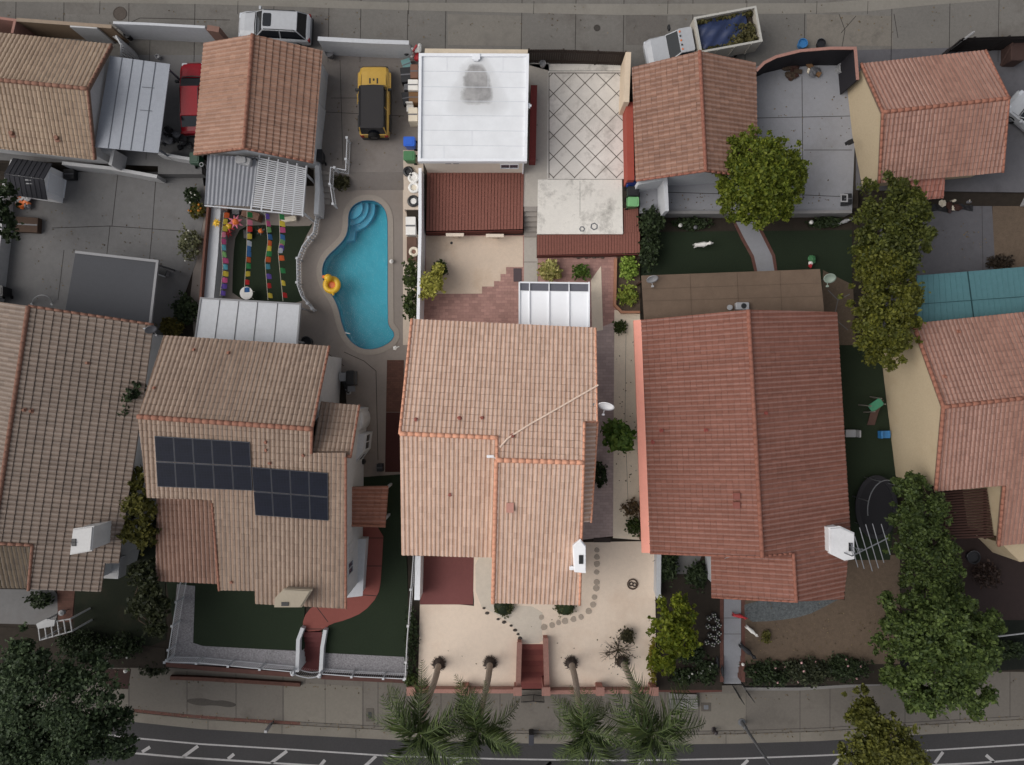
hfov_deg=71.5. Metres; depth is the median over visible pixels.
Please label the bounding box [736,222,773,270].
garden path
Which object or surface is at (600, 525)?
mauve side path
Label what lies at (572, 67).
concrete apron
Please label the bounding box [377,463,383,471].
box
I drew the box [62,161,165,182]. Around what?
wall
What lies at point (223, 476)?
solar panel
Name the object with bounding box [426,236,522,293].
patio concrete
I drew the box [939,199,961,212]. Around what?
debris pile
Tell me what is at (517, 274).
mat
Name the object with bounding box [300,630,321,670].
path steps
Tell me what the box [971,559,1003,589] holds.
shrub
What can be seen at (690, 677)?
hedge
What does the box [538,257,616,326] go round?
paved court
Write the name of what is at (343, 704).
pavement panel
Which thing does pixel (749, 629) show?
garden ornament
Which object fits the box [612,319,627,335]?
shrub
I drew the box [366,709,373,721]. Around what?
meter box
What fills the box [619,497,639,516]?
shrub
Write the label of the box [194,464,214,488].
solar panel
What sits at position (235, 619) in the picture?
front lawn
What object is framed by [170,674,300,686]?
planter wall
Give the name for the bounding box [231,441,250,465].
solar panel
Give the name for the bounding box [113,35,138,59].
gate
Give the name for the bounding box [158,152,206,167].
wall
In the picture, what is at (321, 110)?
side door
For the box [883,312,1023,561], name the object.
house
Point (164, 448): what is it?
solar panel
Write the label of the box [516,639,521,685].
wall
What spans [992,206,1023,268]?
brown yard
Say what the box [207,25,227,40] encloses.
wall
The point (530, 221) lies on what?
garden steps
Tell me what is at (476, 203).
roof
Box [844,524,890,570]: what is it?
tv antenna
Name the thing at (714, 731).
fire hydrant
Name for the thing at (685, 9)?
alley gutter
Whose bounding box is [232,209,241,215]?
box
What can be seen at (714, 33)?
tarpaulin
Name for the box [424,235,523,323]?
brick patio
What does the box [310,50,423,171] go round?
driveway
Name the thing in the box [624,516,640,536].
shrub
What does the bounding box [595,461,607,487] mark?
shrub
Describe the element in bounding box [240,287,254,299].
round table
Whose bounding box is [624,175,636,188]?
wheelie bin
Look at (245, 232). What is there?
box
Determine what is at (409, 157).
wheelie bin
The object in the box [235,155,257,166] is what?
rooftop box
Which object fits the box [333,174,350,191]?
shrub
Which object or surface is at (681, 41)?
dump truck
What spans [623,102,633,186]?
wall
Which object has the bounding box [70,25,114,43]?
wall
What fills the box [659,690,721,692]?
wall
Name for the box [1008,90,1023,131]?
parked car
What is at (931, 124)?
garage
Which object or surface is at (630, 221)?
deck
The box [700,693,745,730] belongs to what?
pavement panel
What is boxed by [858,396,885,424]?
slide
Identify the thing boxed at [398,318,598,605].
house
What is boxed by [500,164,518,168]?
window
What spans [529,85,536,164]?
wall
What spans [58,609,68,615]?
garden lamp
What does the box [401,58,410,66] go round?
cooler box
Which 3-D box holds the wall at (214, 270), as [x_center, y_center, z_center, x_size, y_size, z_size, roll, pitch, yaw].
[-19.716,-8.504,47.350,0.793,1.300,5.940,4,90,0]
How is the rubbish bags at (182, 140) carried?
on the yard concrete at (171, 119)
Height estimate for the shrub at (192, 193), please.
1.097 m
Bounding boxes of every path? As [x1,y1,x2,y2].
[57,590,74,621]
[303,527,382,631]
[475,557,542,642]
[523,65,547,206]
[524,237,537,281]
[583,323,613,539]
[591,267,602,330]
[724,599,740,649]
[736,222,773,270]
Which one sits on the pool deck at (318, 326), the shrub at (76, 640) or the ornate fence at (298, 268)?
the ornate fence at (298, 268)
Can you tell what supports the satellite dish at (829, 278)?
on the patio cover at (671, 295)
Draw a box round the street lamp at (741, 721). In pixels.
[738,718,771,764]
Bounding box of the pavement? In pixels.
[10,668,1023,734]
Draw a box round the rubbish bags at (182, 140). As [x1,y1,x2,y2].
[174,134,192,150]
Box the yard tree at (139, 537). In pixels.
[115,465,161,555]
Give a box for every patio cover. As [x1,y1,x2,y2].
[65,253,174,321]
[95,56,179,160]
[194,297,309,343]
[519,282,589,326]
[636,269,823,319]
[900,267,1023,321]
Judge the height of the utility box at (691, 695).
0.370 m
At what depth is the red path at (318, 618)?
47.97 m
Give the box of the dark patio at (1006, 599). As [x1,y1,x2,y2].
[945,489,1023,619]
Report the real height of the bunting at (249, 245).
0.798 m
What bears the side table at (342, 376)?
on the pool deck at (318, 326)
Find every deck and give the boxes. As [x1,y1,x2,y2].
[190,186,407,476]
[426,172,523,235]
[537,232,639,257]
[623,208,638,232]
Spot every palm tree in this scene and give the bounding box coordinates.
[366,656,475,764]
[438,655,522,764]
[540,655,631,764]
[597,655,705,764]
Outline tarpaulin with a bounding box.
[697,13,746,49]
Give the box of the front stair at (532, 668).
[521,644,543,688]
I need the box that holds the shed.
[4,158,66,202]
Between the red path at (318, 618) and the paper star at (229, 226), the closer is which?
the paper star at (229, 226)
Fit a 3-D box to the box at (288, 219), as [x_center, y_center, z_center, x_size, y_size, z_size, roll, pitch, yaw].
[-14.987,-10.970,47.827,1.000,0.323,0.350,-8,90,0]
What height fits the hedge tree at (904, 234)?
7.122 m
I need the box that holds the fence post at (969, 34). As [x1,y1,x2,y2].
[948,31,974,51]
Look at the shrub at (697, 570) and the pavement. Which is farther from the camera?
the pavement
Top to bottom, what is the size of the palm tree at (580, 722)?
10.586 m
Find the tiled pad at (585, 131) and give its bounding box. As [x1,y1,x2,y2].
[547,71,623,178]
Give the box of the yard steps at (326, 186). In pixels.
[314,169,331,204]
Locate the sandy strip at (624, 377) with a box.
[613,310,639,539]
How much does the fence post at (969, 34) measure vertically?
2.700 m
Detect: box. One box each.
[15,217,41,233]
[63,169,77,180]
[221,205,230,214]
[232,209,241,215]
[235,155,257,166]
[241,210,262,222]
[243,230,252,239]
[281,216,297,222]
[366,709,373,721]
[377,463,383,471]
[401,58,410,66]
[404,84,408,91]
[406,217,416,236]
[407,237,416,261]
[408,79,417,91]
[408,107,417,126]
[409,92,417,106]
[410,64,418,81]
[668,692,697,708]
[701,703,710,710]
[840,193,851,205]
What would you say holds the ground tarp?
on the grey patio at (937, 259)
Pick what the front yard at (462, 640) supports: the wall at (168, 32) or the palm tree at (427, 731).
the palm tree at (427, 731)
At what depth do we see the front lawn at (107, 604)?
47.99 m
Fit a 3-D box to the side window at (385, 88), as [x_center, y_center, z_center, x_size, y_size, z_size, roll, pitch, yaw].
[-8.120,-18.342,45.606,0.063,0.671,1.499,0,90,0]
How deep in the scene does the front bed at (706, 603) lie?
47.99 m
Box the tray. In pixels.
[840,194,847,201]
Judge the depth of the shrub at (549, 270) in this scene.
47.30 m
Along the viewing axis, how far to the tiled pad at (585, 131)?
47.08 m
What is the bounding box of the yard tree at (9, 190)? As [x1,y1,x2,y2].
[0,179,23,243]
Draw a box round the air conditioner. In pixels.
[735,302,748,309]
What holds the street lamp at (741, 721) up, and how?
on the pavement panel at (728, 712)
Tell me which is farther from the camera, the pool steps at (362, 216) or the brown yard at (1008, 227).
the pool steps at (362, 216)
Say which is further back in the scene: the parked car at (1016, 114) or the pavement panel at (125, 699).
the pavement panel at (125, 699)
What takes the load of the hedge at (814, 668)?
on the hedge bed at (872, 678)
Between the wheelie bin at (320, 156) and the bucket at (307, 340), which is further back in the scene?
the bucket at (307, 340)
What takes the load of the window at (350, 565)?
in the house at (277, 405)
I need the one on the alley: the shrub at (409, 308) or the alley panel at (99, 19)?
the alley panel at (99, 19)
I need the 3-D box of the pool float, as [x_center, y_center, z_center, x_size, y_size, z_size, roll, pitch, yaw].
[-12.147,-6.551,47.700,1.220,0.821,1.424,0,90,0]
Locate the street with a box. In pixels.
[71,722,1023,764]
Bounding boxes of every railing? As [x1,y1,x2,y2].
[163,656,295,673]
[165,582,185,661]
[318,667,404,680]
[328,136,350,208]
[404,556,414,679]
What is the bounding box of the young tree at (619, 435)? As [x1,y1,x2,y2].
[600,418,636,453]
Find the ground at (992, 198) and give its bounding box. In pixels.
[0,76,1023,684]
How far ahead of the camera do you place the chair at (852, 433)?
47.57 m
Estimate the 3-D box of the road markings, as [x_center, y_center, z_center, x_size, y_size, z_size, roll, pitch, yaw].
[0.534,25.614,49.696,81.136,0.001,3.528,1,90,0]
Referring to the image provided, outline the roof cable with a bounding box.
[499,384,598,447]
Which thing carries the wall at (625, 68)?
on the tiled pad at (585, 131)
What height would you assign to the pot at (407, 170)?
0.200 m
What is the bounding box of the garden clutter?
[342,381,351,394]
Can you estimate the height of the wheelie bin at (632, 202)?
1.047 m
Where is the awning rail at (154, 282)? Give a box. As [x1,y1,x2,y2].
[75,251,159,322]
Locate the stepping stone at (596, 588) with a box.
[593,585,599,591]
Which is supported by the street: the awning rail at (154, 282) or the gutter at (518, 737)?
the gutter at (518, 737)
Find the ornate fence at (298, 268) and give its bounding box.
[295,215,319,311]
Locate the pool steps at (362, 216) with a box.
[346,203,375,242]
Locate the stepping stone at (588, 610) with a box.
[586,608,591,613]
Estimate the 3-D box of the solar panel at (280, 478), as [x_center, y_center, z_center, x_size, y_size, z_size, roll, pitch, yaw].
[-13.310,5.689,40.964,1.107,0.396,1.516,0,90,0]
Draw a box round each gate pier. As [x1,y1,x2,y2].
[407,684,415,695]
[461,682,468,695]
[513,682,521,695]
[542,676,549,695]
[595,682,603,695]
[648,682,658,695]
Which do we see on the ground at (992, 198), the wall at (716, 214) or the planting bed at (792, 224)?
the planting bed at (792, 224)
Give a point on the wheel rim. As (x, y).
(412, 200)
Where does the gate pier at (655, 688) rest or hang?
on the pavement
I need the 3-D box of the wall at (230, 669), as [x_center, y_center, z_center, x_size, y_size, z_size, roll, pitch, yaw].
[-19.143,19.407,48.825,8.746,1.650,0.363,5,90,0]
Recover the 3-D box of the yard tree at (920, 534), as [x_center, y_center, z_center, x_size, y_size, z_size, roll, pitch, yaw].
[25.439,9.368,44.916,4.979,6.407,8.118,0,90,0]
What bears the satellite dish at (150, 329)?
attached to the house at (71, 458)
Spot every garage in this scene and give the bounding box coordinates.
[0,32,114,163]
[193,33,327,167]
[418,49,530,173]
[632,50,757,184]
[845,49,1010,203]
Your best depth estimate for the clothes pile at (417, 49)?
46.37 m
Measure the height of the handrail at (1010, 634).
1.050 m
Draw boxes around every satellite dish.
[143,326,157,335]
[593,402,613,415]
[646,275,657,286]
[821,273,835,286]
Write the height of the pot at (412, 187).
0.200 m
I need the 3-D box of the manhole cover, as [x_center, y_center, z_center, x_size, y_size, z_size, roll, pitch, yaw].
[-25.965,-24.441,47.082,0.922,0.035,0.922,0,90,0]
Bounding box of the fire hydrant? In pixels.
[711,727,717,734]
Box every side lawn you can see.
[127,514,156,565]
[322,474,407,658]
[839,345,898,559]
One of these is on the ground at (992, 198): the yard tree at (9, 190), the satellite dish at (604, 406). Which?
the yard tree at (9, 190)
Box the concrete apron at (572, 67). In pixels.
[529,62,620,70]
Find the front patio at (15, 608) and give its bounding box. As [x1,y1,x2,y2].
[0,589,57,623]
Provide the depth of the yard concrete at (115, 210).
47.98 m
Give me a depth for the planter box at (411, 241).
47.60 m
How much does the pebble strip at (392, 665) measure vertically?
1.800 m
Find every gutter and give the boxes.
[0,0,990,14]
[38,704,1023,744]
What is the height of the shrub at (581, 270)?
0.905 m
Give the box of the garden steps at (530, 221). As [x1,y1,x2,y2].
[524,207,536,236]
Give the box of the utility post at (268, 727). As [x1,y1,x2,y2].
[264,721,273,732]
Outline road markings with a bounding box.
[108,735,1023,764]
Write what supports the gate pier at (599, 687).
on the pavement
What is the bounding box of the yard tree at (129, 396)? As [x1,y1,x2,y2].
[116,381,146,416]
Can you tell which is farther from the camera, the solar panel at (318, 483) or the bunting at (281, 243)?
the bunting at (281, 243)
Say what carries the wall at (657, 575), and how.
on the ground at (992, 198)
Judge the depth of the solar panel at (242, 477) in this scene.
40.94 m
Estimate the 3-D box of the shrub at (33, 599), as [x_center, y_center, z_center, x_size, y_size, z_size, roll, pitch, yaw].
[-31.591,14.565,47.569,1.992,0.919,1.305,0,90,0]
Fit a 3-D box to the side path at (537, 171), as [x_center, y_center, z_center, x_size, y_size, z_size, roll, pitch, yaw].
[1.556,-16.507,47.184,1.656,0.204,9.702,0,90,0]
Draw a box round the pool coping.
[317,195,399,354]
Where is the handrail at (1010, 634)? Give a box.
[998,633,1023,636]
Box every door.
[47,172,66,197]
[317,101,325,130]
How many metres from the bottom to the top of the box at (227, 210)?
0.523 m
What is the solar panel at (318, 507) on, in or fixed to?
on the house at (277, 405)
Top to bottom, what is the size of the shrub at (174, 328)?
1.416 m
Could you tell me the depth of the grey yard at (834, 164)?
47.08 m
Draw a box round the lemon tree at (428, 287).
[414,262,446,300]
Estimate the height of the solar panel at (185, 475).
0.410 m
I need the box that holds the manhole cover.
[113,7,126,19]
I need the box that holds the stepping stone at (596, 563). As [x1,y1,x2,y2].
[594,561,599,566]
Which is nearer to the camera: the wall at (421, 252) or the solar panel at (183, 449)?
the solar panel at (183, 449)
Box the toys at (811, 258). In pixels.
[808,255,815,267]
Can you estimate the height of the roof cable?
1.547 m
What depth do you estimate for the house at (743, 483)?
43.23 m
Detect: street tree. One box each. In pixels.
[0,621,140,764]
[833,683,931,764]
[867,578,1007,721]
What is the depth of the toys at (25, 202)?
47.61 m
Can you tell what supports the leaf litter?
on the pavement
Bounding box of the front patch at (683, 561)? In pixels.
[675,555,700,573]
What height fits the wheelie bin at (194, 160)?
1.047 m
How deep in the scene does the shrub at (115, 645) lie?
47.45 m
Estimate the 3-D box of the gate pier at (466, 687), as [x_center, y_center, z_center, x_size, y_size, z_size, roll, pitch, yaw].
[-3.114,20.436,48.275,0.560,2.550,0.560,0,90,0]
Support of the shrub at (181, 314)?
on the ground at (992, 198)
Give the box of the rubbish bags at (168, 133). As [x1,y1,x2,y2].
[161,126,180,145]
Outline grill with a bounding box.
[346,370,356,391]
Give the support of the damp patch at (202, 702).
on the pavement
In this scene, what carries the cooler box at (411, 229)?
on the clutter strip at (406, 324)
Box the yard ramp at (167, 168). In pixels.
[158,157,206,177]
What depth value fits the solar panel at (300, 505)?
41.30 m
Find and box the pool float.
[322,274,340,295]
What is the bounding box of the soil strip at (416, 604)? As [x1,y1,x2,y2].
[408,596,419,684]
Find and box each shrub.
[22,591,54,609]
[53,627,103,660]
[90,630,147,661]
[139,661,169,677]
[155,317,187,335]
[168,290,198,324]
[177,223,203,261]
[183,187,201,205]
[187,201,205,219]
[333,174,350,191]
[401,255,417,291]
[401,289,416,320]
[403,605,420,674]
[403,672,416,687]
[431,258,448,274]
[536,258,563,281]
[571,263,590,280]
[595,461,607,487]
[597,633,640,679]
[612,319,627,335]
[616,281,638,306]
[618,625,634,644]
[619,256,639,280]
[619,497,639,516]
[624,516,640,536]
[636,204,666,236]
[637,230,663,272]
[647,637,656,684]
[652,555,679,587]
[665,216,713,231]
[683,558,707,593]
[761,630,771,643]
[804,216,842,229]
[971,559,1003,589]
[985,253,1014,268]
[998,639,1023,661]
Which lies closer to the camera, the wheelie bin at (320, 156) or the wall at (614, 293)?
the wheelie bin at (320, 156)
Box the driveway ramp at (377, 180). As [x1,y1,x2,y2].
[330,172,403,189]
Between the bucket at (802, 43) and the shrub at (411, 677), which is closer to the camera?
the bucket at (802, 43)
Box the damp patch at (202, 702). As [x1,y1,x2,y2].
[187,698,235,706]
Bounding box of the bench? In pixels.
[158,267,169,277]
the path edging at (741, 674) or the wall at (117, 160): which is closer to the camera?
the wall at (117, 160)
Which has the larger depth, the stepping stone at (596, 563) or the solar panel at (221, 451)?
the stepping stone at (596, 563)
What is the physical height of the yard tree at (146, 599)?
4.861 m
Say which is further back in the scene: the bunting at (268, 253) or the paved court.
the paved court
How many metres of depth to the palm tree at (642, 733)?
38.30 m
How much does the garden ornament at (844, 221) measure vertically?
0.746 m
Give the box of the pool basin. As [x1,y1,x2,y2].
[324,202,393,348]
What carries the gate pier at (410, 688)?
on the pavement
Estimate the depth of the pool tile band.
47.99 m
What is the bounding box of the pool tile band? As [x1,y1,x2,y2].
[322,200,393,348]
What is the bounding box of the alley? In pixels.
[0,0,1023,75]
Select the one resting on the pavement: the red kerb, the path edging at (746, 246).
the red kerb
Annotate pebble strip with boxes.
[170,584,295,669]
[324,653,407,675]
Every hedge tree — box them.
[837,245,930,371]
[847,168,937,294]
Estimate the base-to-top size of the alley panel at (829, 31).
0.020 m
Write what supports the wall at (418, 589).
on the red pad at (448, 580)
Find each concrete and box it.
[0,48,203,165]
[5,172,204,334]
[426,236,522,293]
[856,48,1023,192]
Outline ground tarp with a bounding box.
[931,203,972,212]
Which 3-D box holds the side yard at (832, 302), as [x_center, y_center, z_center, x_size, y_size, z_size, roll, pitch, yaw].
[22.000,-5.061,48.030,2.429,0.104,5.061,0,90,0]
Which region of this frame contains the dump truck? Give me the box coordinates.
[643,6,762,63]
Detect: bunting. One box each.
[220,212,228,295]
[244,212,252,291]
[265,214,272,297]
[278,214,286,297]
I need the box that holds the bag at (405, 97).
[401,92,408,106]
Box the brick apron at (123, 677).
[104,669,130,688]
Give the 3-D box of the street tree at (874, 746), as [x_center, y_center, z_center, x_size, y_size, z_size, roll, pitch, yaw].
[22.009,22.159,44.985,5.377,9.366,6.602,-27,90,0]
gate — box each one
[36,608,92,640]
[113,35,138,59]
[290,667,321,677]
[522,694,533,702]
[533,694,543,702]
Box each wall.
[0,17,36,35]
[0,160,13,301]
[16,18,128,42]
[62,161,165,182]
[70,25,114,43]
[101,148,126,169]
[113,21,214,41]
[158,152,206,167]
[166,662,292,676]
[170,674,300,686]
[199,207,213,299]
[204,208,227,297]
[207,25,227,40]
[295,625,305,671]
[314,162,324,218]
[318,37,412,58]
[319,627,328,672]
[321,672,404,682]
[414,556,423,599]
[415,686,513,692]
[416,168,425,318]
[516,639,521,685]
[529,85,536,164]
[543,635,549,686]
[550,687,649,693]
[613,258,639,313]
[619,52,630,114]
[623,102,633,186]
[635,178,668,216]
[639,497,640,539]
[654,554,660,598]
[655,210,851,217]
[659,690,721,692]
[742,683,879,689]
[756,47,858,94]
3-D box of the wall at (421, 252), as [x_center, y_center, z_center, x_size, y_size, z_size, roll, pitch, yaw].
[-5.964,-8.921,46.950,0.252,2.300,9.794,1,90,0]
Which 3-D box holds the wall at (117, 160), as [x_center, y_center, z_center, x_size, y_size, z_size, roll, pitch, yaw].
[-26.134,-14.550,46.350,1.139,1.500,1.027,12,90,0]
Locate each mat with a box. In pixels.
[513,268,521,281]
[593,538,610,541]
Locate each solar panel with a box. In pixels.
[155,436,174,461]
[156,462,175,486]
[174,437,193,462]
[175,463,194,487]
[193,438,212,463]
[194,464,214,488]
[212,439,231,464]
[213,465,233,489]
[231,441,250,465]
[232,466,252,490]
[252,467,271,492]
[254,491,272,516]
[271,468,290,493]
[272,493,291,517]
[290,470,308,494]
[291,494,309,518]
[309,471,327,496]
[310,496,327,520]
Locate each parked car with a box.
[175,63,201,136]
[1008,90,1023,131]
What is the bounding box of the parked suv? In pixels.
[238,6,313,45]
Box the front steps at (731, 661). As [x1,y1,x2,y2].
[723,650,740,683]
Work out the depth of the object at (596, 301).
47.99 m
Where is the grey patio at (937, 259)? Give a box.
[880,206,994,326]
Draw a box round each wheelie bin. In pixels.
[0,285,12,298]
[189,152,205,168]
[316,149,326,165]
[403,137,416,150]
[403,151,416,164]
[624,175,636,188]
[625,186,638,198]
[625,197,638,209]
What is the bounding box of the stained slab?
[537,180,622,234]
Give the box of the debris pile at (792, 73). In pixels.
[781,66,801,80]
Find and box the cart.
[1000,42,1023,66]
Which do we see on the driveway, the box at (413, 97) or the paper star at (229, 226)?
the box at (413, 97)
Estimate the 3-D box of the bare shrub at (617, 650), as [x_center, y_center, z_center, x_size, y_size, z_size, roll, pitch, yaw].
[7.052,17.834,47.684,3.063,0.662,3.237,36,90,0]
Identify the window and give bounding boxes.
[34,153,63,156]
[348,540,352,556]
[348,558,352,576]
[360,128,385,133]
[384,86,386,108]
[384,108,386,132]
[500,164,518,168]
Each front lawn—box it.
[74,566,165,645]
[166,582,304,649]
[900,620,1023,670]
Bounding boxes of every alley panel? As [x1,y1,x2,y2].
[66,14,127,45]
[311,15,327,45]
[626,15,666,44]
[807,14,890,45]
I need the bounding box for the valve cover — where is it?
[594,25,599,30]
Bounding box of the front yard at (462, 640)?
[418,541,655,686]
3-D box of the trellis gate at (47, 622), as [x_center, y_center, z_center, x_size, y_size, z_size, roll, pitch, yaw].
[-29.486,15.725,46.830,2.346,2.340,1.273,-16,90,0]
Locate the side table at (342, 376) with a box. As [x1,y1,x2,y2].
[339,373,345,380]
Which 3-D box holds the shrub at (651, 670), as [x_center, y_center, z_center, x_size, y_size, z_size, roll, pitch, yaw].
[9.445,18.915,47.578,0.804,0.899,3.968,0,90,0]
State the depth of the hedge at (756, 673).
47.48 m
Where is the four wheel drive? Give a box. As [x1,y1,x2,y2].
[355,66,391,139]
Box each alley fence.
[528,48,626,64]
[941,35,1023,54]
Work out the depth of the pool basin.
49.35 m
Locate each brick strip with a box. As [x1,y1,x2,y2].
[385,412,399,471]
[386,360,403,411]
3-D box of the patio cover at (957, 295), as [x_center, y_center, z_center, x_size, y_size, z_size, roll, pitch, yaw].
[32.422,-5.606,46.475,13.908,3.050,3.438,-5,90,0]
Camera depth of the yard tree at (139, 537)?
43.42 m
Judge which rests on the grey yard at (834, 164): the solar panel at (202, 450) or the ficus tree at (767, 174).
the ficus tree at (767, 174)
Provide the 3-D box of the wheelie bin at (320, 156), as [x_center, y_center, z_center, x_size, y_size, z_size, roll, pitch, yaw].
[-12.586,-14.729,46.574,0.620,1.047,0.802,0,90,0]
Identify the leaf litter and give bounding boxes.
[7,4,1023,739]
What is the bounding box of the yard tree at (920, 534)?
[882,470,967,597]
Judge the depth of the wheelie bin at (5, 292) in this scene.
47.40 m
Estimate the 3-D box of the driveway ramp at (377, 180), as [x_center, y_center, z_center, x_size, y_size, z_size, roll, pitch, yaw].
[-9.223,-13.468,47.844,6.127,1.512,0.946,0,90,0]
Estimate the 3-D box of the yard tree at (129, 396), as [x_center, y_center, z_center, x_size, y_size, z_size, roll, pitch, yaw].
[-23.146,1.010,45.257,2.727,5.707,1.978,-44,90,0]
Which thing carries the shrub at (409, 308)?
on the clutter strip at (406, 324)
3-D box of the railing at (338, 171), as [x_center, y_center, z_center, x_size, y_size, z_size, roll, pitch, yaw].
[-11.300,-13.726,46.570,1.043,1.180,4.533,7,90,0]
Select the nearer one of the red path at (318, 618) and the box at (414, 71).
the box at (414, 71)
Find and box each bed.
[0,627,165,667]
[616,256,640,310]
[655,556,721,689]
[660,215,851,231]
[742,664,899,685]
[744,600,835,621]
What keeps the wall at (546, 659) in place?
on the ground at (992, 198)
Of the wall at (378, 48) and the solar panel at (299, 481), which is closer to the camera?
the solar panel at (299, 481)
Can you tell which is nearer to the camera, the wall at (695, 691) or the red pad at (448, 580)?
the red pad at (448, 580)
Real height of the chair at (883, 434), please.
0.870 m
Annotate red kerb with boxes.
[134,709,299,724]
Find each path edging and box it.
[720,599,723,681]
[734,222,756,270]
[738,600,744,681]
[759,229,776,270]
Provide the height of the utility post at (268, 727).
1.100 m
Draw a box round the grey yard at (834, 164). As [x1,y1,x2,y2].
[639,65,854,213]
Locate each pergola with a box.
[204,155,314,222]
[943,488,993,538]
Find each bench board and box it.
[446,233,463,237]
[486,234,503,238]
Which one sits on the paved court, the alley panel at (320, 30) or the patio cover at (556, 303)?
the patio cover at (556, 303)
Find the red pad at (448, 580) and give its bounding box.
[420,556,473,604]
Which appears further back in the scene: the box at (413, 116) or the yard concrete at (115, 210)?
the yard concrete at (115, 210)
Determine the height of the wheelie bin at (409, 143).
1.047 m
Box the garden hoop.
[30,295,52,304]
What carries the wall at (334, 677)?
on the ground at (992, 198)
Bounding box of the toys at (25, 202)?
[15,196,31,208]
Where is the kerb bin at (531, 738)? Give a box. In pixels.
[529,729,533,745]
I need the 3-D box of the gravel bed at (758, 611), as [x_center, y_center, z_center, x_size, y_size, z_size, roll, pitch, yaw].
[18.929,15.175,48.030,6.531,0.100,1.533,-6,90,0]
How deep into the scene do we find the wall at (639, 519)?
47.84 m
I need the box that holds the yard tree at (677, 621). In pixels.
[645,590,702,675]
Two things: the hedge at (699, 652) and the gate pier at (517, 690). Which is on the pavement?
the gate pier at (517, 690)
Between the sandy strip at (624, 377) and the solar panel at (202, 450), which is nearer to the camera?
the solar panel at (202, 450)
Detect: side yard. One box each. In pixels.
[745,555,899,663]
[822,270,855,344]
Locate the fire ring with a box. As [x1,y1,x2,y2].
[627,579,637,589]
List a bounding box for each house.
[0,302,162,591]
[136,335,391,608]
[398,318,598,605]
[633,309,853,602]
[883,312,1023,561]
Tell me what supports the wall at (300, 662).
on the pavement
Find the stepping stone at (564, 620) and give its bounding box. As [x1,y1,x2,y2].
[562,618,567,623]
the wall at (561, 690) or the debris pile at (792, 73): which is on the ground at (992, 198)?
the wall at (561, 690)
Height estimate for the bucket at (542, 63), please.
0.441 m
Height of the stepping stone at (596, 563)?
0.060 m
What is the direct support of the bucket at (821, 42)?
on the alley
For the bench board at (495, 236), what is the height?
0.965 m
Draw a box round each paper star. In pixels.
[212,218,220,226]
[223,221,234,231]
[228,215,242,228]
[256,226,264,234]
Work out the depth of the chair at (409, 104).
46.59 m
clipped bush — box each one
[494,603,514,618]
[552,605,576,618]
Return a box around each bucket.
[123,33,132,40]
[301,336,312,344]
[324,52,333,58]
[539,60,545,67]
[797,38,807,48]
[816,38,825,47]
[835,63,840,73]
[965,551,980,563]
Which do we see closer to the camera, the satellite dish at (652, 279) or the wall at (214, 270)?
the satellite dish at (652, 279)
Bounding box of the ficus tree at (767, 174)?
[712,123,811,231]
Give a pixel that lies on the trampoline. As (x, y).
(875, 496)
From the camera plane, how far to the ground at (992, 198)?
48.02 m
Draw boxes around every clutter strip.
[403,150,422,212]
[403,190,417,344]
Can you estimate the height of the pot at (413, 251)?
0.200 m
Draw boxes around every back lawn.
[232,224,311,302]
[640,230,851,284]
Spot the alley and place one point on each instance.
(951, 23)
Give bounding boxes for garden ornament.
[694,241,712,247]
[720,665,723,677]
[732,612,747,618]
[738,642,756,658]
[745,624,757,636]
[837,217,851,224]
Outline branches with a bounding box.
[697,10,758,49]
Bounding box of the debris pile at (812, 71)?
[806,64,821,76]
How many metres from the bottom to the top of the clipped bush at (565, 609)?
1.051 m
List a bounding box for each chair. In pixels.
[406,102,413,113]
[844,430,860,437]
[878,431,889,438]
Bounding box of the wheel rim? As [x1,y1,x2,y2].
[407,195,417,206]
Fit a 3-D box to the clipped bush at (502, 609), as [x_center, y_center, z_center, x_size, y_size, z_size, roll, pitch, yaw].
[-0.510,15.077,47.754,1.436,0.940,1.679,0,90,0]
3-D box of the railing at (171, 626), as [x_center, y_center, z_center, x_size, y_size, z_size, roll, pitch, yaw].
[-22.309,15.598,47.420,0.178,1.280,5.639,10,90,0]
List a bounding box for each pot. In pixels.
[403,166,413,176]
[408,172,417,182]
[408,182,417,192]
[409,247,417,256]
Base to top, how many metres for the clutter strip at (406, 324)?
0.100 m
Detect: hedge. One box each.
[668,667,698,686]
[676,646,709,666]
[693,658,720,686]
[739,657,793,688]
[779,655,834,689]
[822,651,874,686]
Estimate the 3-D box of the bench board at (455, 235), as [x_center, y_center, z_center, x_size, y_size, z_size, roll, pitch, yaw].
[-3.776,-9.774,47.492,1.192,0.965,0.220,0,90,0]
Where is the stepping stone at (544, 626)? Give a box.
[541,624,547,629]
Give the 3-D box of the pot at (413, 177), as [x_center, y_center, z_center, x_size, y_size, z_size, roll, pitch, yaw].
[-6.522,-13.541,46.980,0.760,0.200,0.752,0,90,0]
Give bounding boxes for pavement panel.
[96,672,127,707]
[284,683,324,722]
[325,684,361,724]
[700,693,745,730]
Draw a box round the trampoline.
[853,475,897,538]
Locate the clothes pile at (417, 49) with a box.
[404,43,421,60]
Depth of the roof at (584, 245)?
47.21 m
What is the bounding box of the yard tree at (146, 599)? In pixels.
[124,556,173,639]
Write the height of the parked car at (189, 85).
1.699 m

